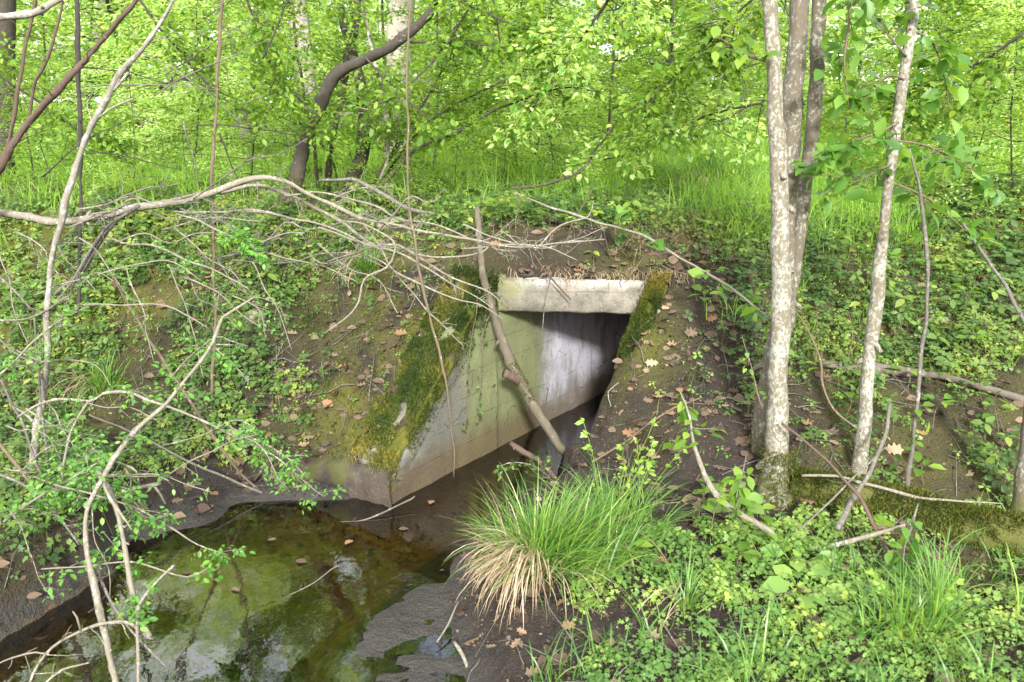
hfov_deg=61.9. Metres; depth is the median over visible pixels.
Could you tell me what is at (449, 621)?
stick
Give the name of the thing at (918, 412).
bare sapling
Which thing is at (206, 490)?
leafy twig
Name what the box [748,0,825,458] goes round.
twin stem tree
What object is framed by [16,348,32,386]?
seedling
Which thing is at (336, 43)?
sapling
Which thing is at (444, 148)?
meadow grass
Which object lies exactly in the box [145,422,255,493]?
leafy twig
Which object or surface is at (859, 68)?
sapling
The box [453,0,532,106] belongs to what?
sapling
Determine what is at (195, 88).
sapling
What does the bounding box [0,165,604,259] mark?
dead branch
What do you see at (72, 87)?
sapling
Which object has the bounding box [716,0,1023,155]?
sapling
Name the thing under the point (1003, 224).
seedling
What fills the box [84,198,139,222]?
dead twig
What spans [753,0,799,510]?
tree
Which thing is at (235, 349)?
leafy twig
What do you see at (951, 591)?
sedge tussock
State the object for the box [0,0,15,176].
forest tree
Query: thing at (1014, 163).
bush
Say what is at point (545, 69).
sapling
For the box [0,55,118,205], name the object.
bush
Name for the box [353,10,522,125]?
sapling
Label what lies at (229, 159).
dead twig
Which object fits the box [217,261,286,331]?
dead twig
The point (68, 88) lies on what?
sapling
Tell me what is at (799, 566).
broadleaf plant
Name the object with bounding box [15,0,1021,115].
woodland
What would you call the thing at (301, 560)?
floating leaf
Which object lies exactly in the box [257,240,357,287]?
dead twig
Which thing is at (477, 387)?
ivy strand
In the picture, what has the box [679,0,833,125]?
sapling
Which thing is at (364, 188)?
dead twig
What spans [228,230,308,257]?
dead twig
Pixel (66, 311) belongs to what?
hawthorn branch
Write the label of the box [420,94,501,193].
bush
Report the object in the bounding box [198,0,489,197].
curved tree
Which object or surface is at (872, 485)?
stick
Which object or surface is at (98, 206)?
dead twig
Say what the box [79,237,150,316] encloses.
leafy twig
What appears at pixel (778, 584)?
broadleaf plant
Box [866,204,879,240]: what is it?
seedling
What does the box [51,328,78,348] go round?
seedling
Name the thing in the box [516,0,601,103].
forest tree
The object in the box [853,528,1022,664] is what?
sedge tussock
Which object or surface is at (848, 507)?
stick
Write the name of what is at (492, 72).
sapling
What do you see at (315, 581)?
stick
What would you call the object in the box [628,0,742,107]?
sapling
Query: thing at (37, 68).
sapling
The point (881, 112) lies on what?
bush
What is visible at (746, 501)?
seedling
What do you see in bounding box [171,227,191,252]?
seedling
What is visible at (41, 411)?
shrub shoot
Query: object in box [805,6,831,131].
forest tree
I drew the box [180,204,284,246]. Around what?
dead twig
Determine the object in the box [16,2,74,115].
sapling
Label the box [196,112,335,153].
dead twig
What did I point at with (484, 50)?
live branch
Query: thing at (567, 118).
bush
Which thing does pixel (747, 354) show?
shoot
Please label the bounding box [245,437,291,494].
leafy twig
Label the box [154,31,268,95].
dead twig
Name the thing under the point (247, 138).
sapling
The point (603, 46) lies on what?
sky
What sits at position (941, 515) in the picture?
mossy log
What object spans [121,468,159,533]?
leafy twig
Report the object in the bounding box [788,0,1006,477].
tree
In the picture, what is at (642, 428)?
stick
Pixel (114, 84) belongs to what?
bare sapling
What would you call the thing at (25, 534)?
leafy twig
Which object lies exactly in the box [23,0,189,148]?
sapling
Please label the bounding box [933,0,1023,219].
bush
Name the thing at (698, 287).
seedling
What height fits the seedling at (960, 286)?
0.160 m
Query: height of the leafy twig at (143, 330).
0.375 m
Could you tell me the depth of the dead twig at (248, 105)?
5.22 m
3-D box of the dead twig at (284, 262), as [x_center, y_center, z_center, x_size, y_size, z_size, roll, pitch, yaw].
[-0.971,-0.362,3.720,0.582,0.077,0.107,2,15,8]
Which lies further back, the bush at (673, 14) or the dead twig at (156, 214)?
the bush at (673, 14)
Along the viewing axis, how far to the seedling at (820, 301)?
3.95 m
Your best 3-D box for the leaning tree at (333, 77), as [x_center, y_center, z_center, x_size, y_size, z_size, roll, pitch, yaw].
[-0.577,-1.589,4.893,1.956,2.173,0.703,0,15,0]
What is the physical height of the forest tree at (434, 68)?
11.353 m
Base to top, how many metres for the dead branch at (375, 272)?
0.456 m
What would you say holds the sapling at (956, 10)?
on the ground at (344, 622)
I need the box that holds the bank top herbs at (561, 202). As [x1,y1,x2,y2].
[0,162,1023,305]
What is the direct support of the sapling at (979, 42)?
on the ground at (344, 622)
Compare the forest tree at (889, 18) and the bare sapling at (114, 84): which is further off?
the forest tree at (889, 18)
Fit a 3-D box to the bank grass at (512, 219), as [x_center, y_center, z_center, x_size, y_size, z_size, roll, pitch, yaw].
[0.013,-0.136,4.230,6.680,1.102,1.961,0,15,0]
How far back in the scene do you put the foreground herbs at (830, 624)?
2.61 m
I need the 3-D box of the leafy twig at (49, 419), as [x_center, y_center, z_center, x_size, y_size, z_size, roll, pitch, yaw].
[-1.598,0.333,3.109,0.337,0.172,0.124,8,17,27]
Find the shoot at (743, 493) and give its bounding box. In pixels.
[720,455,754,510]
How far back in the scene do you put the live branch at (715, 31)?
2.80 m
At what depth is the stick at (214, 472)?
3.82 m
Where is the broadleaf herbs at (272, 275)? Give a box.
[0,169,1023,522]
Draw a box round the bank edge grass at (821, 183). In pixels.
[652,154,948,256]
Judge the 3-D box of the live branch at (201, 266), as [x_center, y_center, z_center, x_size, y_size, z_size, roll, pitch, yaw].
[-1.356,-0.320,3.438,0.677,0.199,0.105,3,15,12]
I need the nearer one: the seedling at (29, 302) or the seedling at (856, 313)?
the seedling at (856, 313)
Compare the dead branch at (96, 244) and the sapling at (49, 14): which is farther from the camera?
the sapling at (49, 14)
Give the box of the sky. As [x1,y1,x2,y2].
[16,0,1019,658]
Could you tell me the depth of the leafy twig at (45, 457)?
2.93 m
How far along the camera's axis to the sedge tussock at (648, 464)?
3.17 m
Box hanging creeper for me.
[406,0,454,476]
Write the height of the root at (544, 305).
0.291 m
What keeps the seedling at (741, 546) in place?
on the ground at (344, 622)
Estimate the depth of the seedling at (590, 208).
4.39 m
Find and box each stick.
[88,566,164,665]
[89,414,262,492]
[289,564,340,594]
[340,496,414,522]
[437,601,458,642]
[453,641,467,667]
[532,252,570,299]
[591,398,699,461]
[781,422,905,584]
[798,446,886,533]
[802,474,1002,506]
[834,404,891,530]
[909,536,971,593]
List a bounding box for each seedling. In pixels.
[15,311,42,346]
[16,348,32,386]
[19,300,51,308]
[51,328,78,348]
[56,249,70,273]
[101,259,127,298]
[134,254,155,284]
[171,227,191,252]
[229,293,254,298]
[298,282,317,301]
[452,205,487,224]
[467,197,495,223]
[504,187,535,234]
[536,209,565,219]
[568,177,605,231]
[579,206,604,227]
[609,525,652,563]
[688,284,724,309]
[692,481,713,514]
[696,476,743,542]
[712,541,760,565]
[717,266,744,283]
[725,511,760,561]
[731,283,765,331]
[736,497,775,522]
[804,297,825,335]
[804,359,836,393]
[830,392,858,413]
[838,239,865,285]
[838,308,859,355]
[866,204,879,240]
[885,290,921,310]
[886,360,931,389]
[903,451,945,485]
[915,258,950,267]
[922,393,958,431]
[936,325,963,334]
[951,283,982,311]
[955,329,988,359]
[961,200,977,221]
[962,429,980,455]
[971,372,991,407]
[976,389,1017,444]
[990,222,1006,255]
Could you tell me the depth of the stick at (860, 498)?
2.99 m
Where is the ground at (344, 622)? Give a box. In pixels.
[0,102,1023,681]
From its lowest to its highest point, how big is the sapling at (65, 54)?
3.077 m
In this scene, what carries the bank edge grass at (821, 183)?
on the ground at (344, 622)
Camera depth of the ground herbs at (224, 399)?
4.38 m
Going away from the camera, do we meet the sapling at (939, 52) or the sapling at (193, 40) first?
the sapling at (939, 52)
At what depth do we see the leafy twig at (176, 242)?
3.38 m
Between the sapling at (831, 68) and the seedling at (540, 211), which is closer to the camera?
the seedling at (540, 211)
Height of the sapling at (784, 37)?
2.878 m
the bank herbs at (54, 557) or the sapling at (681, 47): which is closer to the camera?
the bank herbs at (54, 557)
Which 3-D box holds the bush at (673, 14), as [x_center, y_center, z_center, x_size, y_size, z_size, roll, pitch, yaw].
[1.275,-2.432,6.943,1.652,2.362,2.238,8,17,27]
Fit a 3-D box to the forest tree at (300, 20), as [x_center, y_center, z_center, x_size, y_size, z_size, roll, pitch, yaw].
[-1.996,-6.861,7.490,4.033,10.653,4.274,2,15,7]
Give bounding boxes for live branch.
[0,31,153,168]
[106,235,252,290]
[113,0,286,134]
[169,0,347,164]
[176,213,274,270]
[336,0,509,146]
[368,40,549,182]
[373,61,628,197]
[485,0,688,152]
[513,192,770,337]
[563,74,768,184]
[586,0,837,161]
[662,391,904,558]
[710,11,778,69]
[813,0,898,118]
[853,24,1023,145]
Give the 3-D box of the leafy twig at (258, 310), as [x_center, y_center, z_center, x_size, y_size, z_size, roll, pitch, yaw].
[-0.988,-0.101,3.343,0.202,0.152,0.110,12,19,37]
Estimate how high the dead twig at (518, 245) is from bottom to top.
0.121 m
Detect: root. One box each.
[542,275,550,331]
[608,382,618,406]
[624,254,689,286]
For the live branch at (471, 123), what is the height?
0.812 m
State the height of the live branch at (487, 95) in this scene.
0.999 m
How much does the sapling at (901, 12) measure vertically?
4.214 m
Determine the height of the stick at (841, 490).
0.285 m
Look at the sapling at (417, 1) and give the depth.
13.72 m
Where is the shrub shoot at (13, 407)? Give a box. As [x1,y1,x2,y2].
[0,379,60,485]
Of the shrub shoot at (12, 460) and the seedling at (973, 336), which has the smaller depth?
the shrub shoot at (12, 460)
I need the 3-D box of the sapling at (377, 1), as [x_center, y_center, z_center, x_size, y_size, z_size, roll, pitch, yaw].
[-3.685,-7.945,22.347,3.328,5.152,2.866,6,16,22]
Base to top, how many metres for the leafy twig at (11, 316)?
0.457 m
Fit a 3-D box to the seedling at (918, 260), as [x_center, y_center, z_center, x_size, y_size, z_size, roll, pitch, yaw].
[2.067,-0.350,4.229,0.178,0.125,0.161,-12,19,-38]
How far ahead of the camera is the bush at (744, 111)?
5.55 m
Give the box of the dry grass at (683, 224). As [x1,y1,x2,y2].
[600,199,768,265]
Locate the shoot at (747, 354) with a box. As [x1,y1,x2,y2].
[739,336,767,409]
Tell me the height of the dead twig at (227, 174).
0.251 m
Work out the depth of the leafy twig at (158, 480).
2.88 m
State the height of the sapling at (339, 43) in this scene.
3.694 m
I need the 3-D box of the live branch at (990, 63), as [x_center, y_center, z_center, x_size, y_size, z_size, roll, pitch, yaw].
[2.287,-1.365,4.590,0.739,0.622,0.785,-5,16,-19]
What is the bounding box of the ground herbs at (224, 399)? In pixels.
[0,167,1023,514]
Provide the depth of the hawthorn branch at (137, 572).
2.75 m
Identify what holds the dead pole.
in the stream water
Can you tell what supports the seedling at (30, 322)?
on the ground at (344, 622)
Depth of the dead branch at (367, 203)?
3.71 m
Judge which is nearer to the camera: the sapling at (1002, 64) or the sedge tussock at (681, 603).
the sedge tussock at (681, 603)
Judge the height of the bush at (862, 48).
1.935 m
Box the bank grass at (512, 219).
[0,193,1023,469]
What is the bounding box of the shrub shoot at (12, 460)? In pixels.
[0,442,32,491]
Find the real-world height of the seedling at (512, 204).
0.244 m
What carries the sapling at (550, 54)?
on the ground at (344, 622)
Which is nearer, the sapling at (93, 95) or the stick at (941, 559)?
the stick at (941, 559)
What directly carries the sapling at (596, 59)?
on the ground at (344, 622)
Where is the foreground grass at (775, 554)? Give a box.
[523,486,1023,681]
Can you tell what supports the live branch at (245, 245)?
attached to the dead twig at (270, 238)
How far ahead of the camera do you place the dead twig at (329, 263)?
3.36 m
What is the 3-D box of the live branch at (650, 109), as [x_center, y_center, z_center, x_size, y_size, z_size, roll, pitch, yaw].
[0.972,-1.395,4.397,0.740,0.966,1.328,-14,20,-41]
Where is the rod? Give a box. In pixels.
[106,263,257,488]
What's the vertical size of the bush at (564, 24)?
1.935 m
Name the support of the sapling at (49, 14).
on the ground at (344, 622)
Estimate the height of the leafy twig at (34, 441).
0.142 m
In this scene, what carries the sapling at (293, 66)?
on the ground at (344, 622)
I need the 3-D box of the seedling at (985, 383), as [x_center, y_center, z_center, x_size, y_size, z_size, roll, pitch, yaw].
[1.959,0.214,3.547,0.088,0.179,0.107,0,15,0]
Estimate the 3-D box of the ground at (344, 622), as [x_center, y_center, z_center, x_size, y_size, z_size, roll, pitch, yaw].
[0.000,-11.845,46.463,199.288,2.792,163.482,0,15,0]
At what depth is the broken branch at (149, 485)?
3.01 m
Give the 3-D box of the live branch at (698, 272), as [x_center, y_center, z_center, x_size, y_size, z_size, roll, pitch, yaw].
[0.597,-0.409,4.029,0.206,0.495,1.607,-12,19,-38]
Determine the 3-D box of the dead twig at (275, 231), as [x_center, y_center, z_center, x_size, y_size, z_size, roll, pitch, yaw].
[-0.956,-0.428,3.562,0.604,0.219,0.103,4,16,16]
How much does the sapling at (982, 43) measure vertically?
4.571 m
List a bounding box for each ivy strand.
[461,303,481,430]
[475,307,493,423]
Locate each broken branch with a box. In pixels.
[116,461,165,503]
[509,441,557,480]
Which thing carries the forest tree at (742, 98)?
on the ground at (344, 622)
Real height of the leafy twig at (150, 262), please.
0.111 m
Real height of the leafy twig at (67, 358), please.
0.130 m
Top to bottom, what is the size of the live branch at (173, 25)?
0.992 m
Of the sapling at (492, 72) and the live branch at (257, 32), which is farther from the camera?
the sapling at (492, 72)
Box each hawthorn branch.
[0,301,90,381]
[0,432,134,546]
[17,375,345,513]
[34,466,255,569]
[35,401,88,515]
[38,549,222,602]
[213,419,311,483]
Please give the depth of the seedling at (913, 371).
3.75 m
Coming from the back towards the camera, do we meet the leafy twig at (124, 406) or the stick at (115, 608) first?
the leafy twig at (124, 406)
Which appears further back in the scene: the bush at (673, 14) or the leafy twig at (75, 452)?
the bush at (673, 14)
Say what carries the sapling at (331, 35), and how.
on the ground at (344, 622)
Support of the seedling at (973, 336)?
on the ground at (344, 622)
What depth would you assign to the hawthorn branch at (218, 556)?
2.84 m
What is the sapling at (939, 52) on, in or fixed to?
on the ground at (344, 622)
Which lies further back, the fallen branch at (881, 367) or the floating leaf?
the fallen branch at (881, 367)
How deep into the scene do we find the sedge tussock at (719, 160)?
5.63 m
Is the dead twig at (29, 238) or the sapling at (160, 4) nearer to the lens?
the dead twig at (29, 238)
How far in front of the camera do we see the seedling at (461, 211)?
4.59 m
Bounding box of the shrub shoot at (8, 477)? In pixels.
[0,473,81,545]
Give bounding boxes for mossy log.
[789,465,1023,562]
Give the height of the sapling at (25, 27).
3.883 m
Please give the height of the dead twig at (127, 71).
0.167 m
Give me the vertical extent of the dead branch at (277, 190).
0.560 m
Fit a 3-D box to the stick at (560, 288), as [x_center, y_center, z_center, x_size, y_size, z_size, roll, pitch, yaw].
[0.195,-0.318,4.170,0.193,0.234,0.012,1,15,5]
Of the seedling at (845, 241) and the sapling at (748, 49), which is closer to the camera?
the seedling at (845, 241)
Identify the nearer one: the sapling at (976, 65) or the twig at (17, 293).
the twig at (17, 293)
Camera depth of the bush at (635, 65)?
6.02 m
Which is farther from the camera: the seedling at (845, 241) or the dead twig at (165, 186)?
the seedling at (845, 241)
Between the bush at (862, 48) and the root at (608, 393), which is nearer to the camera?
the root at (608, 393)
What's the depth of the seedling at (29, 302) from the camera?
4.59 m
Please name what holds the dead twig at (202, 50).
on the live branch at (173, 25)
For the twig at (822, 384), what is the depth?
3.15 m
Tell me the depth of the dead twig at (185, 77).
4.51 m
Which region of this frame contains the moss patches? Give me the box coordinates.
[1,213,860,493]
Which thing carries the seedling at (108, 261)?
on the ground at (344, 622)
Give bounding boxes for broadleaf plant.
[701,482,764,514]
[760,538,837,571]
[761,564,854,606]
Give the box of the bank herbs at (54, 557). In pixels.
[0,425,187,579]
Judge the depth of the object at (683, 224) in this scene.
4.57 m
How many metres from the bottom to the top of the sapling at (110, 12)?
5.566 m
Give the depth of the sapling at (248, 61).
23.38 m
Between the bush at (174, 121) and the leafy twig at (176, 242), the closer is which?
the leafy twig at (176, 242)
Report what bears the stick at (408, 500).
on the stream water
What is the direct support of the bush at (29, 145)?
on the ground at (344, 622)
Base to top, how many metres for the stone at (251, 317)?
0.093 m
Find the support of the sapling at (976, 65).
on the ground at (344, 622)
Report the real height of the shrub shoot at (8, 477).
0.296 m
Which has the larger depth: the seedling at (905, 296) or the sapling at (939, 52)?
the sapling at (939, 52)
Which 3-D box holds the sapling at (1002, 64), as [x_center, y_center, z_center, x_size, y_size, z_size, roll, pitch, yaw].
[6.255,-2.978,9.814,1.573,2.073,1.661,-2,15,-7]
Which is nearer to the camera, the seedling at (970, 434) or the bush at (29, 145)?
the seedling at (970, 434)
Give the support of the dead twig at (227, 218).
on the dead branch at (43, 220)
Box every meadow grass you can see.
[0,125,1023,281]
[15,99,1023,165]
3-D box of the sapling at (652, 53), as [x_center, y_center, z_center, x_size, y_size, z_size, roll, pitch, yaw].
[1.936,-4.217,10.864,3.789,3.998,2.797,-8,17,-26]
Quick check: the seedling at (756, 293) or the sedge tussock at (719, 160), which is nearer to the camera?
the seedling at (756, 293)
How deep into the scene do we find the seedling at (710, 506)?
3.08 m
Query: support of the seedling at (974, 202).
on the ground at (344, 622)
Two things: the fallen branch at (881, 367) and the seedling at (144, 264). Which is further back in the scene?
the seedling at (144, 264)
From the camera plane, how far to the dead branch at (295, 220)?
3.75 m
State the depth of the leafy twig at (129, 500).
2.88 m
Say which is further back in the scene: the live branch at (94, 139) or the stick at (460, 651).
the live branch at (94, 139)
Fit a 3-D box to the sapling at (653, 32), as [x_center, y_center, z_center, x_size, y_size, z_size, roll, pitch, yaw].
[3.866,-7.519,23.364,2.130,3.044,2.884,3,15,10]
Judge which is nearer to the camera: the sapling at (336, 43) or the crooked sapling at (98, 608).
the crooked sapling at (98, 608)
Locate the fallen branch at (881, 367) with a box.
[818,360,1023,400]
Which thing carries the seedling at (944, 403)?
on the ground at (344, 622)
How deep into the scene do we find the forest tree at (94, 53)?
18.92 m
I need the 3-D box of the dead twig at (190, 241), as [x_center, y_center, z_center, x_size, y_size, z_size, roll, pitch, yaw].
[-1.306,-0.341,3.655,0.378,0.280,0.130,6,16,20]
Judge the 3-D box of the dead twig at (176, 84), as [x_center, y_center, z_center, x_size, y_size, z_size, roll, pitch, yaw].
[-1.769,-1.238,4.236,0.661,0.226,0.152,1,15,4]
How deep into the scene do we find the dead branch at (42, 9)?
2.53 m
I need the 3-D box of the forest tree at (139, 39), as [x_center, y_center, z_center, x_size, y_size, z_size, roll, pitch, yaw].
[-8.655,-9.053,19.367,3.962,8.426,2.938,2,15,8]
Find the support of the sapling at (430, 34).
on the ground at (344, 622)
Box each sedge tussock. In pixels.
[49,345,144,398]
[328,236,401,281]
[444,458,711,632]
[524,417,705,570]
[629,534,749,642]
[639,125,769,191]
[803,547,1009,681]
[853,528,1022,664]
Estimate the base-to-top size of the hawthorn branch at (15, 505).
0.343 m
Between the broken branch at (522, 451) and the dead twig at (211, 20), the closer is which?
the broken branch at (522, 451)
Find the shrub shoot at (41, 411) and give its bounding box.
[13,317,59,472]
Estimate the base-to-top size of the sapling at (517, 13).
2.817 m
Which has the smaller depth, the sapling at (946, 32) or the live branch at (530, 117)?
the live branch at (530, 117)
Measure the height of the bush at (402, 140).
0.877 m
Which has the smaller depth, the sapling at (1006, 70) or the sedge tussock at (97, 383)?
the sedge tussock at (97, 383)
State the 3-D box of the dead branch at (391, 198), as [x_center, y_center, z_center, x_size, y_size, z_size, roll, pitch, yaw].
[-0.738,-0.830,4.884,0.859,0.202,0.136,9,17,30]
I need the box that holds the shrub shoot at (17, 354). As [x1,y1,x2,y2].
[0,338,55,408]
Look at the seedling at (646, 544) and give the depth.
2.96 m
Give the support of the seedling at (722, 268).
on the ground at (344, 622)
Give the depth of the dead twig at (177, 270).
3.42 m
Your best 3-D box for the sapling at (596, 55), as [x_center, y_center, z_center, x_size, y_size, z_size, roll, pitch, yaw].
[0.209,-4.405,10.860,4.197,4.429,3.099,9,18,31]
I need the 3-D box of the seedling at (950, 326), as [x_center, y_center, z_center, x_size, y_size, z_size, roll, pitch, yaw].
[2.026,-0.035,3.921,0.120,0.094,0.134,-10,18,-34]
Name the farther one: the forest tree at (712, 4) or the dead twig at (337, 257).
the forest tree at (712, 4)
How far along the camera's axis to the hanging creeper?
3.62 m
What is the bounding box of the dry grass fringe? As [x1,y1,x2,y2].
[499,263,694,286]
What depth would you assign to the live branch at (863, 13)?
2.83 m
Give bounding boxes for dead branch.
[0,0,63,20]
[0,0,138,174]
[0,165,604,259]
[0,295,72,337]
[0,611,153,681]
[51,202,140,342]
[78,303,208,328]
[160,175,505,306]
[169,199,390,253]
[284,184,605,259]
[318,177,449,216]
[319,214,492,308]
[326,220,395,331]
[363,225,503,319]
[398,244,488,268]
[461,233,601,252]
[512,120,615,189]
[535,202,593,250]
[960,221,1023,323]
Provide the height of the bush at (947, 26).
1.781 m
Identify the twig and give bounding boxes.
[0,255,34,348]
[0,267,45,314]
[4,426,81,494]
[5,417,76,466]
[9,511,72,599]
[16,232,71,283]
[16,350,112,389]
[25,408,105,458]
[34,268,113,295]
[40,400,86,472]
[42,120,125,176]
[53,396,155,419]
[56,245,97,292]
[61,476,122,611]
[77,189,184,222]
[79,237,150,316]
[79,488,168,527]
[83,50,168,85]
[84,70,223,114]
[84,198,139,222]
[85,150,193,172]
[92,467,175,494]
[97,250,197,278]
[108,455,210,500]
[111,172,180,210]
[117,215,213,257]
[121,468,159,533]
[123,265,156,361]
[133,48,240,122]
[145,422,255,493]
[153,204,225,231]
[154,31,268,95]
[161,196,260,230]
[162,415,262,445]
[164,9,259,74]
[167,266,242,330]
[169,267,217,389]
[172,325,247,376]
[173,226,246,293]
[179,77,330,155]
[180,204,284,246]
[182,123,199,190]
[184,277,257,325]
[193,138,306,199]
[195,0,241,41]
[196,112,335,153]
[198,200,294,234]
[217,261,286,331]
[219,133,260,199]
[219,214,350,259]
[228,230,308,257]
[231,250,351,264]
[232,295,279,337]
[237,249,302,349]
[243,86,318,104]
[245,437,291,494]
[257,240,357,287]
[262,0,304,58]
[307,248,384,267]
[318,244,400,312]
[326,230,425,274]
[334,167,394,209]
[356,204,403,231]
[368,255,469,346]
[375,188,444,232]
[462,223,579,266]
[475,227,549,255]
[493,450,553,480]
[792,308,859,430]
[884,503,931,581]
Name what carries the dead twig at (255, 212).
on the dead branch at (295, 220)
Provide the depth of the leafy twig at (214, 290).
3.38 m
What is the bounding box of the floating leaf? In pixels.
[296,558,306,562]
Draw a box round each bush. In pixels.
[0,0,109,183]
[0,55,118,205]
[63,16,209,203]
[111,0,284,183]
[137,96,229,197]
[172,8,325,197]
[294,86,402,206]
[300,0,560,180]
[344,79,462,205]
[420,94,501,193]
[451,0,620,178]
[458,88,547,188]
[493,36,610,193]
[519,0,720,175]
[535,113,610,194]
[538,0,760,165]
[557,56,691,186]
[601,92,676,191]
[644,63,783,193]
[758,0,946,166]
[814,41,931,185]
[827,61,954,196]
[869,0,1023,171]
[896,2,1023,201]
[923,0,1023,172]
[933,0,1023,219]
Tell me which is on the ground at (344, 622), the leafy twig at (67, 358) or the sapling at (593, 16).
the sapling at (593, 16)
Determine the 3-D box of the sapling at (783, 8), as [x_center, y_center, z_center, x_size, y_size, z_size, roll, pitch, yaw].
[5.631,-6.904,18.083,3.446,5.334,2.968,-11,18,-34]
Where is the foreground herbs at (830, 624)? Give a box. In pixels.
[565,483,1023,681]
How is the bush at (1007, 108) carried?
on the ground at (344, 622)
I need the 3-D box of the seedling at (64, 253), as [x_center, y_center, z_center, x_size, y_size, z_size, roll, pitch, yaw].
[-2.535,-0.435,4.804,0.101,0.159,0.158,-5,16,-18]
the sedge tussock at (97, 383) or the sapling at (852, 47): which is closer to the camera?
the sedge tussock at (97, 383)
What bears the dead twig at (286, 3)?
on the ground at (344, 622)
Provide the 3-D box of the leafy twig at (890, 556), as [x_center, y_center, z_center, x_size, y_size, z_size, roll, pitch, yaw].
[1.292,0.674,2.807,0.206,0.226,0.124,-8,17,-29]
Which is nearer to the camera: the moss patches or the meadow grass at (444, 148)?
the moss patches
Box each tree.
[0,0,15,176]
[74,0,105,110]
[86,0,200,119]
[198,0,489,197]
[214,0,252,153]
[274,0,581,217]
[288,0,321,141]
[379,0,418,165]
[416,1,456,127]
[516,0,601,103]
[707,0,730,137]
[737,0,760,130]
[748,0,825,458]
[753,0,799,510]
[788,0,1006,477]
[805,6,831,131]
[866,4,945,123]
[1008,406,1023,511]
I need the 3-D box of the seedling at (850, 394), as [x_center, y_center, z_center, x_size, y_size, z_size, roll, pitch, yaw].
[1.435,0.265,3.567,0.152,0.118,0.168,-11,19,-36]
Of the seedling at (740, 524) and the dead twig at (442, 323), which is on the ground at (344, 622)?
the seedling at (740, 524)
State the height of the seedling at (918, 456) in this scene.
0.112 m
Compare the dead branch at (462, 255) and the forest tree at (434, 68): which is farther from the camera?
the forest tree at (434, 68)
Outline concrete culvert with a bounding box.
[290,262,671,513]
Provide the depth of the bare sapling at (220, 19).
3.89 m
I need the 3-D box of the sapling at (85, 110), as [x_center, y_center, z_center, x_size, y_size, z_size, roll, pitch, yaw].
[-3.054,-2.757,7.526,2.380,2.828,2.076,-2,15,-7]
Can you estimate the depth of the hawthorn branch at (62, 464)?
3.02 m
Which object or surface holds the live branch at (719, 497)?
on the ground at (344, 622)
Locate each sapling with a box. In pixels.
[13,0,142,165]
[14,0,229,130]
[15,0,151,170]
[16,0,86,131]
[16,0,177,478]
[16,0,236,154]
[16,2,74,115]
[16,22,130,125]
[17,0,121,138]
[18,0,294,135]
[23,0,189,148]
[32,0,306,176]
[60,0,350,163]
[64,0,108,323]
[80,296,254,681]
[82,4,164,117]
[90,0,317,147]
[92,469,174,681]
[107,2,224,122]
[120,1,263,120]
[130,1,369,143]
[188,0,354,173]
[207,0,240,408]
[208,1,292,116]
[220,1,381,138]
[262,0,386,134]
[269,0,380,121]
[276,0,488,143]
[292,0,433,153]
[314,0,416,103]
[343,1,538,150]
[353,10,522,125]
[372,0,474,136]
[377,0,635,177]
[412,0,689,137]
[414,0,687,167]
[431,0,545,141]
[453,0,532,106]
[459,0,618,141]
[499,0,659,130]
[520,0,684,110]
[538,1,594,113]
[554,0,766,132]
[568,2,758,138]
[573,0,767,160]
[607,0,807,128]
[625,10,675,101]
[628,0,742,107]
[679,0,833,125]
[694,0,911,143]
[708,1,865,112]
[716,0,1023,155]
[731,0,885,126]
[749,1,986,142]
[754,0,892,112]
[801,0,1023,152]
[828,7,891,105]
[832,3,1023,144]
[849,0,1022,130]
[861,0,1023,155]
[875,148,940,485]
[894,0,984,124]
[913,0,1022,137]
[914,3,1023,110]
[932,0,1022,129]
[955,1,1023,122]
[974,0,1023,127]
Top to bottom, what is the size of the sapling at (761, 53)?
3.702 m
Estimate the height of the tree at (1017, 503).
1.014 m
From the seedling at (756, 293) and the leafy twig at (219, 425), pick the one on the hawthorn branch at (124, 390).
the leafy twig at (219, 425)
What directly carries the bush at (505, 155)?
on the ground at (344, 622)
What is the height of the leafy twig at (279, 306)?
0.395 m
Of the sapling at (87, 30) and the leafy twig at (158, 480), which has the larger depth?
the sapling at (87, 30)
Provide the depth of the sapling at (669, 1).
7.82 m
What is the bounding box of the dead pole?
[474,205,564,456]
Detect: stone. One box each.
[242,309,265,324]
[376,216,405,228]
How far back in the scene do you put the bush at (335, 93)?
5.37 m
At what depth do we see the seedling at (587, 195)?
4.33 m

